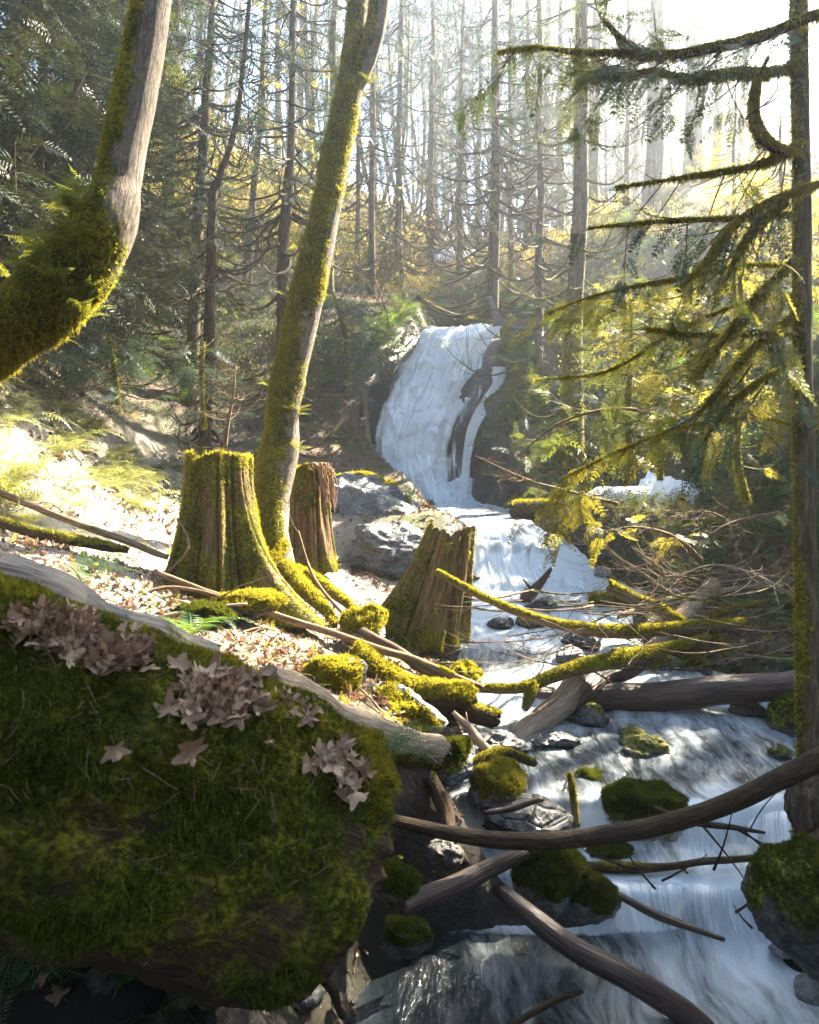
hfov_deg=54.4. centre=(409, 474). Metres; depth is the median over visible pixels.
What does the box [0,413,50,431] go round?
sword fern
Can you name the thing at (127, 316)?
conifer tree
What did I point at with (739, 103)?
bare tree
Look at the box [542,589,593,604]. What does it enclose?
stick
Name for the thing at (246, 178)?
understorey shrub
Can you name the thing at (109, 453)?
sword fern
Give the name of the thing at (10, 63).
conifer tree
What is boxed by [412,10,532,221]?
bare tree
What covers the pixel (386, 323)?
sword fern
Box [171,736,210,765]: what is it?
maple leaf
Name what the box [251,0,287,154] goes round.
bare tree
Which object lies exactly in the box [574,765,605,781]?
mossy boulder
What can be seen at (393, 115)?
bare tree
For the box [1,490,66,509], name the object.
sword fern
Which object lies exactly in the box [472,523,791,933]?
cascade water
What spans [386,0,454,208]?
bare tree
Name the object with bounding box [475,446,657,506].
hanging bough
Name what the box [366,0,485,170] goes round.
bare tree
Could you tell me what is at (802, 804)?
conifer tree
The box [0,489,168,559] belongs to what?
stick
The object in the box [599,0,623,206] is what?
conifer tree
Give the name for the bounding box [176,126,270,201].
understorey shrub
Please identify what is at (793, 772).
branch
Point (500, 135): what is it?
bare tree
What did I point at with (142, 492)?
sword fern
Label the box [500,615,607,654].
stick
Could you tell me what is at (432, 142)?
conifer tree
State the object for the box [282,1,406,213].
bare tree
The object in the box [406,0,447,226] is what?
conifer tree
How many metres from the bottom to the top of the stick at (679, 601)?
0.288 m
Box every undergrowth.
[0,461,786,860]
[22,149,424,507]
[30,92,818,324]
[467,164,818,623]
[674,520,759,586]
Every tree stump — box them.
[160,447,327,629]
[288,461,338,573]
[380,521,475,652]
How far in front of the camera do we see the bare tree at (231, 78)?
46.03 m
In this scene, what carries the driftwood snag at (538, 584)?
in the stream water at (508, 973)
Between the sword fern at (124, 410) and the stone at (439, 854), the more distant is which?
the sword fern at (124, 410)
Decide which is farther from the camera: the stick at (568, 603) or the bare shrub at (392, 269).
the bare shrub at (392, 269)
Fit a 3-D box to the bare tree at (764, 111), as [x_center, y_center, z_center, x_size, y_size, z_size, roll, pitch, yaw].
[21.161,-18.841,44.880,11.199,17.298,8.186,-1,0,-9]
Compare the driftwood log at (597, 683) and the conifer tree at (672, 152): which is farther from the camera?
the conifer tree at (672, 152)
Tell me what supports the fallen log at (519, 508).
on the ground
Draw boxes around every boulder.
[0,571,404,1023]
[302,652,367,693]
[338,602,388,645]
[368,680,448,733]
[373,857,422,903]
[380,913,435,959]
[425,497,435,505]
[430,734,475,787]
[448,658,483,682]
[449,702,502,728]
[467,755,528,808]
[509,849,592,921]
[565,869,621,924]
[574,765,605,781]
[585,842,634,859]
[599,775,689,841]
[648,654,679,668]
[679,648,711,667]
[741,830,818,980]
[765,691,796,737]
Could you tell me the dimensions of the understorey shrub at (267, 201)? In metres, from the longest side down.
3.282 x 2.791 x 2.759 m
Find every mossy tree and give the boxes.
[0,0,171,384]
[253,0,389,627]
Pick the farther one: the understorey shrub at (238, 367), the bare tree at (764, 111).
the bare tree at (764, 111)
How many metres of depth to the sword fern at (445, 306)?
24.88 m
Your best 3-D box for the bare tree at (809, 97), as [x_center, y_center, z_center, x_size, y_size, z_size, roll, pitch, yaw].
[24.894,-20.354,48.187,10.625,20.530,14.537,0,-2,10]
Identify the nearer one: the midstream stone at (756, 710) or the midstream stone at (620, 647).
the midstream stone at (756, 710)
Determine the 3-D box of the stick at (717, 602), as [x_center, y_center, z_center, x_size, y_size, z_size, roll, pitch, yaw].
[2.495,1.157,6.446,1.012,0.433,0.174,0,0,21]
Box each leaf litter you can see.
[0,213,818,595]
[0,534,476,1023]
[1,462,804,1023]
[3,117,818,334]
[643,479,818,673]
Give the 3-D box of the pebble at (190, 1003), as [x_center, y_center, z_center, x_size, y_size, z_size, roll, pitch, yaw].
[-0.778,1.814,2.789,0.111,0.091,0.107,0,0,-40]
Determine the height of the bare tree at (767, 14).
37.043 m
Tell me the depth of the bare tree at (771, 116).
44.81 m
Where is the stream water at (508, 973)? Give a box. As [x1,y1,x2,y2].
[348,477,818,1023]
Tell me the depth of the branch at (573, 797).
5.22 m
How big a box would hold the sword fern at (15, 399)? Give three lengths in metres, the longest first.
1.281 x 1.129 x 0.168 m
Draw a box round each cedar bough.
[584,515,707,563]
[680,503,792,554]
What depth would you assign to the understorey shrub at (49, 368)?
11.22 m
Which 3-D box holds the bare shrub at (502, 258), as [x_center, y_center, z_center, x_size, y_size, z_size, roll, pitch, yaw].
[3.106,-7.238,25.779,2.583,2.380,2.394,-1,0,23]
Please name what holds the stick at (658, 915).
on the mossy boulder at (596, 900)
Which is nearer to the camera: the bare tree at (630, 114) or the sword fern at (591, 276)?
the sword fern at (591, 276)
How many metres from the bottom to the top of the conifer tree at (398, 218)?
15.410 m
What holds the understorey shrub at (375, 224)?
on the ground
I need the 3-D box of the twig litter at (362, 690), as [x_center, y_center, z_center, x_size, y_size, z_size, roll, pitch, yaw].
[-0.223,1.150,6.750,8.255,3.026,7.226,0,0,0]
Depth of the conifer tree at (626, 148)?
24.94 m
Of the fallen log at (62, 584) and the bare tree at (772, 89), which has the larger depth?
the bare tree at (772, 89)
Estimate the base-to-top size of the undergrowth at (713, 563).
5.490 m
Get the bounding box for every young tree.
[43,324,199,427]
[161,336,265,430]
[191,348,266,447]
[304,289,404,397]
[523,272,731,500]
[569,284,770,486]
[679,267,786,506]
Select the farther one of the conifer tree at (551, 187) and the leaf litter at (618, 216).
the conifer tree at (551, 187)
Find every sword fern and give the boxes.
[0,384,23,400]
[0,390,28,407]
[0,390,63,408]
[0,397,83,437]
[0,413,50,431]
[0,429,47,462]
[0,449,76,489]
[0,462,54,479]
[0,466,57,488]
[0,466,74,516]
[0,472,58,506]
[0,510,71,526]
[0,951,62,996]
[0,957,90,1023]
[1,377,35,393]
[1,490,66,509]
[2,458,56,480]
[20,389,99,421]
[22,442,101,473]
[25,367,59,388]
[34,435,107,455]
[37,487,113,520]
[41,419,121,453]
[42,379,99,399]
[43,469,122,484]
[46,429,106,446]
[47,397,100,413]
[48,967,135,999]
[54,527,105,539]
[57,409,113,431]
[58,428,124,452]
[58,553,144,585]
[77,473,162,493]
[78,415,122,435]
[79,466,134,475]
[80,424,126,436]
[90,461,145,480]
[92,377,136,396]
[96,465,169,500]
[97,448,140,460]
[99,466,151,477]
[99,469,162,485]
[100,399,157,419]
[101,451,162,494]
[101,452,170,468]
[103,444,143,457]
[106,486,171,522]
[111,477,180,513]
[112,443,156,457]
[122,997,213,1023]
[129,465,166,472]
[129,502,178,512]
[133,360,174,377]
[141,328,172,342]
[147,455,183,473]
[147,472,181,484]
[159,387,197,402]
[163,611,270,639]
[231,373,267,384]
[242,319,275,332]
[310,365,338,378]
[344,312,406,337]
[350,329,397,348]
[351,323,411,347]
[359,322,412,340]
[367,322,412,350]
[373,306,421,326]
[385,292,428,301]
[385,295,434,323]
[385,718,454,762]
[401,290,433,307]
[404,316,425,325]
[431,299,458,312]
[444,287,480,296]
[463,279,485,286]
[480,352,551,371]
[482,286,505,297]
[496,339,533,357]
[512,437,555,449]
[515,299,528,308]
[520,453,589,467]
[529,418,558,429]
[531,313,562,330]
[533,433,599,452]
[583,383,600,397]
[584,394,612,408]
[585,260,599,267]
[585,272,605,284]
[585,411,624,425]
[588,231,605,243]
[590,208,611,222]
[600,398,638,410]
[605,205,637,223]
[615,240,657,258]
[616,413,653,421]
[621,314,664,338]
[640,233,669,246]
[645,357,691,382]
[662,287,686,301]
[690,294,724,306]
[698,323,728,330]
[701,369,720,384]
[702,358,733,374]
[707,423,757,461]
[714,422,757,459]
[721,528,764,556]
[741,444,768,463]
[742,423,769,444]
[743,278,790,294]
[744,513,789,547]
[744,652,795,667]
[746,592,792,620]
[749,485,779,501]
[751,450,773,465]
[751,458,792,482]
[753,483,792,509]
[753,485,789,508]
[754,608,793,625]
[757,430,791,456]
[760,410,789,434]
[764,583,794,608]
[773,303,818,327]
[773,568,818,592]
[777,509,792,520]
[812,357,818,374]
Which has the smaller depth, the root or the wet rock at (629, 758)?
the root
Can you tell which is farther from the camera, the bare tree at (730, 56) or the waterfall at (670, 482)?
the bare tree at (730, 56)
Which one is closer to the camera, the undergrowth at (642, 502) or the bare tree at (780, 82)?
the undergrowth at (642, 502)
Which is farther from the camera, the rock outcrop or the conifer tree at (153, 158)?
the conifer tree at (153, 158)
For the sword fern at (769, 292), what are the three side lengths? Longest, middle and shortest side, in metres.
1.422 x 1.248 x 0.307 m
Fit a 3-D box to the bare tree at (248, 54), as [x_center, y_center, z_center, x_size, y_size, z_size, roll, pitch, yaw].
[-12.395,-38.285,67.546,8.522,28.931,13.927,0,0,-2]
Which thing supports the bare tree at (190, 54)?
on the ground
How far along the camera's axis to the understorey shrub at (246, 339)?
16.82 m
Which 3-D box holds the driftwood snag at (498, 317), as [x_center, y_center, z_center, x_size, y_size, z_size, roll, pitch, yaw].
[2.424,-3.700,18.390,1.589,1.122,0.271,0,0,37]
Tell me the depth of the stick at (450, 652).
7.68 m
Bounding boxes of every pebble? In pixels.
[84,967,119,994]
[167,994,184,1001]
[174,996,195,1009]
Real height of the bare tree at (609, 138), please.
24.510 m
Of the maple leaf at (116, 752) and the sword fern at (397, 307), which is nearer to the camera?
the maple leaf at (116, 752)
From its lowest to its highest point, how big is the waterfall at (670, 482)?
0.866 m
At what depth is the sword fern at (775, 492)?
9.83 m
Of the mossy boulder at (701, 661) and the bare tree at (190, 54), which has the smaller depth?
the mossy boulder at (701, 661)
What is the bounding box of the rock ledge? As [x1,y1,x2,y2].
[348,521,423,580]
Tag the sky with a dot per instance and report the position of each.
(751, 29)
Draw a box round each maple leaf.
[34,971,48,988]
[44,981,71,1006]
[100,735,131,763]
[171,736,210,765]
[190,706,197,713]
[264,735,273,743]
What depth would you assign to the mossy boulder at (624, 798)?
5.15 m
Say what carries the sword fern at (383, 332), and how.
on the ground
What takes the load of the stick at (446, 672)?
on the branch at (367, 634)
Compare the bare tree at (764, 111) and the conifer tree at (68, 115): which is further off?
the bare tree at (764, 111)
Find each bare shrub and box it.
[328,250,454,327]
[347,229,418,289]
[359,242,421,289]
[359,272,405,311]
[377,275,432,317]
[379,206,437,266]
[390,230,434,271]
[393,212,469,290]
[409,234,428,278]
[410,249,487,313]
[413,211,456,263]
[423,251,446,281]
[439,256,468,289]
[445,234,479,270]
[469,213,532,281]
[471,241,558,316]
[476,244,525,286]
[484,248,532,299]
[501,203,564,286]
[514,236,591,305]
[519,181,610,268]
[520,211,562,257]
[542,527,737,605]
[543,228,568,272]
[550,219,593,245]
[560,511,792,617]
[616,504,818,618]
[632,475,817,560]
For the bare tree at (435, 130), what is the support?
on the ground
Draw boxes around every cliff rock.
[332,365,375,409]
[368,329,391,341]
[483,361,552,440]
[496,337,533,354]
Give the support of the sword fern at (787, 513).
on the ground
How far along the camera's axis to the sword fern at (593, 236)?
23.65 m
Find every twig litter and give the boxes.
[0,445,750,734]
[0,606,380,930]
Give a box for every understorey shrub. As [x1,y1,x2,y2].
[25,321,146,415]
[30,99,228,209]
[62,312,164,377]
[138,307,244,371]
[154,112,222,164]
[157,248,228,276]
[159,140,219,201]
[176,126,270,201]
[185,142,316,252]
[190,107,245,163]
[193,140,269,202]
[202,279,266,311]
[206,159,274,234]
[206,169,310,262]
[209,129,266,187]
[214,151,360,271]
[214,337,273,394]
[215,310,250,334]
[215,312,275,361]
[217,122,285,171]
[217,139,305,201]
[228,133,355,245]
[232,171,304,234]
[246,350,273,368]
[247,292,328,332]
[247,297,276,350]
[249,155,316,217]
[250,349,352,414]
[251,120,354,226]
[255,336,310,358]
[266,222,376,287]
[267,314,349,366]
[289,148,426,279]
[305,167,440,279]
[331,297,386,343]
[332,314,426,379]
[338,178,422,253]
[339,190,406,237]
[360,260,383,286]
[366,367,401,394]
[554,310,671,390]
[563,256,641,307]
[588,177,632,226]
[588,212,632,245]
[598,210,646,256]
[598,213,627,240]
[623,181,687,240]
[634,355,772,441]
[643,282,709,326]
[685,170,770,223]
[731,378,818,451]
[749,392,818,463]
[771,209,818,289]
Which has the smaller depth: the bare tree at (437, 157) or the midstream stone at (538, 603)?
the midstream stone at (538, 603)
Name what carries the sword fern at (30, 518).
on the ground
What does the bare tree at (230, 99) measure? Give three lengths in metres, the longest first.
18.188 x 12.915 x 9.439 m
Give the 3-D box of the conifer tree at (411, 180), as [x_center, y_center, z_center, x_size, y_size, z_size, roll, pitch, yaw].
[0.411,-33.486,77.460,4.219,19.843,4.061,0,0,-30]
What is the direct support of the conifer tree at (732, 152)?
on the ground
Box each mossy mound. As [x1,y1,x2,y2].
[173,599,237,628]
[209,586,289,618]
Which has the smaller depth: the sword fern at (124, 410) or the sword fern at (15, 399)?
the sword fern at (15, 399)
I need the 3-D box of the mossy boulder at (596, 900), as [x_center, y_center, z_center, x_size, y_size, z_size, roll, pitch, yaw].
[1.008,2.364,4.470,0.382,0.300,0.320,0,0,0]
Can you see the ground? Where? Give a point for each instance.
(480, 906)
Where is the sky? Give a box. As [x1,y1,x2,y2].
[0,0,818,243]
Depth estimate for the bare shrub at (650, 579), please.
9.32 m
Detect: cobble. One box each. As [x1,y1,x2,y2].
[292,985,324,1014]
[436,657,448,666]
[472,574,479,580]
[592,550,607,559]
[593,566,610,576]
[729,659,739,663]
[768,943,790,958]
[793,973,818,1005]
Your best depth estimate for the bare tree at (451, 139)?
45.00 m
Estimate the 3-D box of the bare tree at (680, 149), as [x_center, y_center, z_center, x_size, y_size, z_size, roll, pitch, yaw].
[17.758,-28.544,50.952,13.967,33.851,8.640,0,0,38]
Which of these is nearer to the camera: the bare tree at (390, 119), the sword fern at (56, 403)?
the sword fern at (56, 403)
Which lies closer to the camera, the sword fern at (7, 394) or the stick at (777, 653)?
the stick at (777, 653)
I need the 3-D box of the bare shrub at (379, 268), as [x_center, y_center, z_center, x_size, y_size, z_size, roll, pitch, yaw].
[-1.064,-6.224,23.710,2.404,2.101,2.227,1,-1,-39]
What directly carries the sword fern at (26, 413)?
on the ground
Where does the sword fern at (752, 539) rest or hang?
on the ground
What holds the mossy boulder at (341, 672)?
on the ground
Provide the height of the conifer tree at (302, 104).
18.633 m
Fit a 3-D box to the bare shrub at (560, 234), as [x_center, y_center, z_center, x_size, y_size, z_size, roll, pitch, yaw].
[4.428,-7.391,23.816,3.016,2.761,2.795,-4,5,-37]
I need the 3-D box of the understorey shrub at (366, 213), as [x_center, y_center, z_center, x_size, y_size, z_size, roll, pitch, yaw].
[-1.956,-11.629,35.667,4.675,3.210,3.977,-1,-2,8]
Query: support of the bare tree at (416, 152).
on the ground
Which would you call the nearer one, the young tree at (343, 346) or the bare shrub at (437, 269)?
the young tree at (343, 346)
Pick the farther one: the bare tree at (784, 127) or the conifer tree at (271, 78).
the conifer tree at (271, 78)
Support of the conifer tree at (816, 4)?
on the ground
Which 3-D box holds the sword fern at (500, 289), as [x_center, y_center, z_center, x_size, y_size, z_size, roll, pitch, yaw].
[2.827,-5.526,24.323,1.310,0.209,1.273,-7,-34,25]
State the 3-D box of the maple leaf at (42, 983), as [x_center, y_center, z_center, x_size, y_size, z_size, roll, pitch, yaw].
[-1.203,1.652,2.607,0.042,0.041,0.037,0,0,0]
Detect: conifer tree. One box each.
[0,0,188,296]
[0,0,214,390]
[0,0,254,325]
[0,0,261,398]
[25,0,272,331]
[86,0,313,406]
[87,0,257,323]
[116,0,335,455]
[157,0,388,464]
[168,4,205,131]
[182,0,331,291]
[203,2,228,142]
[218,0,269,150]
[241,2,299,178]
[257,18,283,160]
[268,0,325,202]
[271,0,336,215]
[272,0,400,306]
[297,0,339,141]
[319,0,408,287]
[334,0,430,298]
[340,0,468,291]
[347,0,404,229]
[354,44,393,198]
[365,0,485,273]
[384,0,621,337]
[394,0,508,276]
[394,27,425,204]
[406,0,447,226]
[411,15,442,219]
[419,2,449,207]
[420,0,605,288]
[420,7,456,228]
[421,0,661,377]
[436,0,519,254]
[436,0,818,841]
[462,0,589,255]
[471,32,504,226]
[482,0,668,472]
[513,0,573,237]
[513,0,612,240]
[514,67,536,213]
[516,1,551,237]
[547,97,570,235]
[550,0,631,227]
[564,1,614,220]
[568,0,613,193]
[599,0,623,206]
[601,0,671,204]
[610,0,645,206]
[610,0,664,228]
[610,83,631,203]
[634,0,669,187]
[662,0,685,185]
[677,0,704,184]
[680,0,757,168]
[686,90,791,341]
[688,113,818,356]
[704,1,753,167]
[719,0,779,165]
[808,0,818,129]
[809,0,818,152]
[809,31,816,144]
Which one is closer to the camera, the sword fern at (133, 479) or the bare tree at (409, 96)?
the sword fern at (133, 479)
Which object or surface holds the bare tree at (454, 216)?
on the ground
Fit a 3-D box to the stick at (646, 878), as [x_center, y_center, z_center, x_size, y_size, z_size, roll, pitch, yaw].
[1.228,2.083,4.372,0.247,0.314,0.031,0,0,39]
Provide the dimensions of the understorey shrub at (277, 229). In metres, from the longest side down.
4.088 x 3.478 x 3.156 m
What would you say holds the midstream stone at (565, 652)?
in the stream water at (508, 973)
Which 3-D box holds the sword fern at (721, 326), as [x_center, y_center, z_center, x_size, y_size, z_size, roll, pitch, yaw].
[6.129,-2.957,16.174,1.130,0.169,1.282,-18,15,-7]
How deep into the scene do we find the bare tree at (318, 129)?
37.48 m
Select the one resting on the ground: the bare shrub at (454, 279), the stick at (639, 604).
the bare shrub at (454, 279)
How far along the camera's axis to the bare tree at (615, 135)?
57.17 m
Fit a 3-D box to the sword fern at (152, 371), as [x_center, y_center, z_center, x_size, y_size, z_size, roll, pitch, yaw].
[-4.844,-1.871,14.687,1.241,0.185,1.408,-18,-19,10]
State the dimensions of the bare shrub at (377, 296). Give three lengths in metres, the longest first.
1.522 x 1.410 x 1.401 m
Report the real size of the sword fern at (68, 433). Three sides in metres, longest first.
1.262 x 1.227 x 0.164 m
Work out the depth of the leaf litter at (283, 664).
6.33 m
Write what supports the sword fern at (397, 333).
on the ground
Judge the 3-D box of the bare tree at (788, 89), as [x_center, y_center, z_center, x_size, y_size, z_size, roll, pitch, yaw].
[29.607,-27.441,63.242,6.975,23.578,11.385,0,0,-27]
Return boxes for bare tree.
[169,0,285,205]
[169,1,206,129]
[179,0,308,179]
[180,7,206,139]
[180,15,241,80]
[181,1,268,164]
[187,0,272,147]
[190,6,250,117]
[191,0,324,189]
[196,0,239,207]
[209,0,240,142]
[218,0,272,145]
[223,3,337,139]
[227,0,339,109]
[234,6,271,113]
[238,0,341,172]
[250,4,349,223]
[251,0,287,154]
[270,0,345,261]
[282,0,505,246]
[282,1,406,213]
[282,4,415,132]
[286,0,430,260]
[287,0,344,139]
[292,0,448,201]
[310,17,414,113]
[312,0,470,229]
[320,0,428,193]
[320,2,416,173]
[327,0,478,288]
[338,0,407,208]
[338,0,450,205]
[338,29,457,211]
[339,40,397,186]
[361,2,484,253]
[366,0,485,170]
[366,67,428,206]
[367,10,396,202]
[376,0,527,286]
[378,0,446,218]
[380,46,439,173]
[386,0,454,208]
[387,0,440,241]
[388,0,506,213]
[389,35,506,186]
[390,0,569,241]
[394,1,454,213]
[394,5,470,230]
[394,48,469,222]
[404,0,490,233]
[405,25,471,226]
[407,40,501,223]
[411,53,454,212]
[412,5,516,230]
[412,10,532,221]
[414,1,520,212]
[417,7,506,226]
[421,0,518,235]
[423,2,542,214]
[428,4,569,234]
[438,1,589,235]
[443,1,606,239]
[445,0,550,243]
[447,1,520,212]
[449,1,504,238]
[454,9,563,187]
[457,17,564,236]
[465,1,624,239]
[466,0,514,241]
[481,71,554,233]
[491,4,571,230]
[503,2,616,224]
[504,0,668,214]
[514,3,607,221]
[519,0,673,171]
[521,60,683,203]
[522,0,739,210]
[530,0,647,241]
[534,1,620,232]
[534,1,626,127]
[545,1,685,197]
[552,12,728,196]
[553,0,733,150]
[563,16,714,207]
[566,107,620,200]
[567,0,713,183]
[569,0,816,169]
[570,0,737,196]
[592,1,648,190]
[600,0,679,207]
[600,1,733,205]
[600,105,680,191]
[601,114,645,194]
[602,0,742,185]
[602,24,723,180]
[602,94,663,206]
[608,0,683,177]
[610,108,735,196]
[625,0,786,174]
[630,0,740,186]
[630,1,705,170]
[630,2,728,169]
[636,42,773,185]
[638,0,733,184]
[640,58,707,190]
[664,0,816,155]
[664,1,730,135]
[665,0,758,164]
[665,14,818,149]
[666,0,789,165]
[670,0,748,166]
[673,10,737,167]
[673,69,782,166]
[674,80,810,166]
[675,32,813,156]
[676,1,778,157]
[676,20,814,165]
[677,0,818,157]
[679,1,770,122]
[680,0,810,163]
[680,0,812,159]
[680,1,765,122]
[682,1,781,160]
[684,1,755,166]
[703,2,789,159]
[704,0,764,159]
[704,31,818,162]
[711,0,815,161]
[713,2,818,163]
[727,0,817,143]
[727,27,818,149]
[728,0,818,146]
[729,4,818,136]
[737,0,818,119]
[737,0,818,142]
[745,1,818,152]
[745,35,816,153]
[748,43,787,134]
[751,84,788,149]
[762,0,816,110]
[771,2,812,143]
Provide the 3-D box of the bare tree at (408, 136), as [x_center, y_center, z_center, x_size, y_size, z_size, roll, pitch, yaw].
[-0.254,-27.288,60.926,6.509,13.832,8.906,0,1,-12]
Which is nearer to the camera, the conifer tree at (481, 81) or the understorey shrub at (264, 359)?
the understorey shrub at (264, 359)
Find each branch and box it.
[0,513,129,552]
[358,627,444,678]
[391,746,818,850]
[394,850,529,916]
[423,773,470,865]
[435,568,748,646]
[472,744,536,766]
[478,628,711,705]
[483,796,543,814]
[521,679,538,711]
[565,770,580,827]
[587,853,750,873]
[606,579,699,635]
[616,574,782,619]
[654,795,773,877]
[679,599,767,635]
[699,631,729,661]
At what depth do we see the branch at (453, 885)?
4.13 m
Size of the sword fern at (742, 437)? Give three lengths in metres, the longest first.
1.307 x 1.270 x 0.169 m
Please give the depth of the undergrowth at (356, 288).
17.06 m
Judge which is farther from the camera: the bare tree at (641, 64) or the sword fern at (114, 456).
the bare tree at (641, 64)
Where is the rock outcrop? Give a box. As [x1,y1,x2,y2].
[330,469,421,515]
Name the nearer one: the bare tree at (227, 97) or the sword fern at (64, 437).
the sword fern at (64, 437)
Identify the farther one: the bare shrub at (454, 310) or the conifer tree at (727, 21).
the conifer tree at (727, 21)
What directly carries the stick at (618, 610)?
on the stick at (639, 604)
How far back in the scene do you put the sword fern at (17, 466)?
8.15 m
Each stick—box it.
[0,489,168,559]
[147,574,275,599]
[152,569,485,690]
[156,603,259,627]
[167,509,189,572]
[284,507,341,613]
[385,589,533,602]
[393,625,454,663]
[429,600,521,631]
[432,646,467,655]
[436,624,559,665]
[456,634,571,684]
[459,642,597,679]
[467,619,581,648]
[468,559,593,618]
[472,603,523,618]
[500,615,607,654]
[504,590,583,659]
[507,988,583,1023]
[508,645,556,654]
[524,588,671,646]
[534,581,611,596]
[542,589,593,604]
[553,571,701,613]
[569,836,624,867]
[575,600,659,620]
[581,582,693,609]
[583,568,685,615]
[584,623,748,669]
[600,600,697,606]
[603,609,661,643]
[612,639,776,670]
[614,821,655,889]
[617,891,725,941]
[636,582,726,612]
[651,584,681,606]
[654,591,785,643]
[661,854,706,881]
[671,658,751,671]
[674,616,775,649]
[685,588,791,619]
[686,579,818,597]
[689,560,778,600]
[701,593,792,609]
[703,615,794,644]
[709,567,818,597]
[712,809,732,870]
[721,626,795,658]
[730,620,793,634]
[732,564,794,596]
[733,904,752,929]
[735,903,746,913]
[746,654,794,660]
[757,652,792,654]
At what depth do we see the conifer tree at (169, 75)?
16.93 m
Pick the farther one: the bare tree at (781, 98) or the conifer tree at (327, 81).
the bare tree at (781, 98)
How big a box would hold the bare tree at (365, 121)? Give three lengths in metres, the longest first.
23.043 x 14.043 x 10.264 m
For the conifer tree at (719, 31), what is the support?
on the ground
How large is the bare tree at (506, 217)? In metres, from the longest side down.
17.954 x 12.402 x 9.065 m
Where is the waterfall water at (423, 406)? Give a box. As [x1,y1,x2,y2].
[360,323,505,502]
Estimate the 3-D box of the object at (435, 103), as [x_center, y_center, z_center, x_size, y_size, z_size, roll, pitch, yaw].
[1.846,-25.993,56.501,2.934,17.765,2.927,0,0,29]
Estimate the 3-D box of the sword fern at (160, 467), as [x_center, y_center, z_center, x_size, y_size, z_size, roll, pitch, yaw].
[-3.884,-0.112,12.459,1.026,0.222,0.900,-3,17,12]
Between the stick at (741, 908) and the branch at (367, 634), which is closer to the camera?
the stick at (741, 908)
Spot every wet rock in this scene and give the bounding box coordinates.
[459,365,492,413]
[484,793,573,831]
[531,730,581,747]
[618,723,635,733]
[624,756,633,761]
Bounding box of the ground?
[0,130,818,1023]
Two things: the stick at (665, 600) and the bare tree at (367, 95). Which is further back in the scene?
the bare tree at (367, 95)
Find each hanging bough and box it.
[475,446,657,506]
[509,384,707,484]
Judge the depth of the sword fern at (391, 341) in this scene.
18.05 m
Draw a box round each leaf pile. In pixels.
[0,594,160,675]
[153,650,330,731]
[302,733,376,811]
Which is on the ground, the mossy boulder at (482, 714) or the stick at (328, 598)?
the mossy boulder at (482, 714)
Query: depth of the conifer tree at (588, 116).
48.85 m
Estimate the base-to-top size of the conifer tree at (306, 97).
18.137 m
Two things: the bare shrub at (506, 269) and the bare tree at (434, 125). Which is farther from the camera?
the bare tree at (434, 125)
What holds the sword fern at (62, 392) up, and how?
on the ground
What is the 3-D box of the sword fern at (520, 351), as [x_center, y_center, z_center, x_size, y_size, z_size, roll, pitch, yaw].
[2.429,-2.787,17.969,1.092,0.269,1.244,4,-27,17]
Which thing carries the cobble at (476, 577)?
on the ground
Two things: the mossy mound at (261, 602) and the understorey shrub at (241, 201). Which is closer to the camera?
the mossy mound at (261, 602)
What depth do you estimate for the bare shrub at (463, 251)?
28.85 m
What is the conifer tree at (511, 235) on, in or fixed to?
on the ground
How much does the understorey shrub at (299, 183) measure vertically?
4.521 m
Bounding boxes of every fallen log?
[0,548,221,650]
[264,663,450,768]
[348,638,479,710]
[358,378,370,441]
[416,295,503,328]
[483,274,567,319]
[493,882,713,1023]
[502,492,517,508]
[507,498,724,533]
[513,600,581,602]
[537,669,795,711]
[586,590,651,606]
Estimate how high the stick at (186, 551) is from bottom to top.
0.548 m
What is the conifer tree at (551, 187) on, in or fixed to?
on the ground
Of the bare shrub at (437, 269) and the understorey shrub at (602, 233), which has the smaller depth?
the understorey shrub at (602, 233)
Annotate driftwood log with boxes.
[510,675,586,738]
[571,661,649,715]
[645,577,722,644]
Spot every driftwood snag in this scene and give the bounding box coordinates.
[452,710,497,750]
[487,295,546,334]
[520,567,552,601]
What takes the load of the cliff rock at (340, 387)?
on the ground
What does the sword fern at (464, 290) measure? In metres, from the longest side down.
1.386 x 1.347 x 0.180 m
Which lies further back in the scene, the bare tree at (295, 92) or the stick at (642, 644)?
the bare tree at (295, 92)
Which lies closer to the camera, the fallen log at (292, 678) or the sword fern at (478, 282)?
the fallen log at (292, 678)
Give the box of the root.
[323,976,343,1019]
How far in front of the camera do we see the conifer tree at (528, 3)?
28.91 m
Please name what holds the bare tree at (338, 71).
on the ground
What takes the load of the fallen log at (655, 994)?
on the ground
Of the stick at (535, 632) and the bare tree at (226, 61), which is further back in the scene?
the bare tree at (226, 61)
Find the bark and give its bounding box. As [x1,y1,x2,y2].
[308,462,337,511]
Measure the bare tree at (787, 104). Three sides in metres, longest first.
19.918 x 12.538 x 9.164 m
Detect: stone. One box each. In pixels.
[423,839,463,871]
[479,729,529,753]
[486,616,514,629]
[515,617,543,627]
[524,596,557,612]
[555,645,584,663]
[560,633,602,651]
[564,702,605,721]
[571,705,609,727]
[611,646,627,650]
[617,726,644,745]
[621,733,670,758]
[669,659,688,667]
[727,703,766,717]
[767,745,793,760]
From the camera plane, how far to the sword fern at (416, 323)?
19.32 m
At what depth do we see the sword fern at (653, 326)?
17.11 m
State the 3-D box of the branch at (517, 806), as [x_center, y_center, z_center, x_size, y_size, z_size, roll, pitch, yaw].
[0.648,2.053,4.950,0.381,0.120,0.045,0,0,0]
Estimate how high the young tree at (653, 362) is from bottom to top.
2.782 m

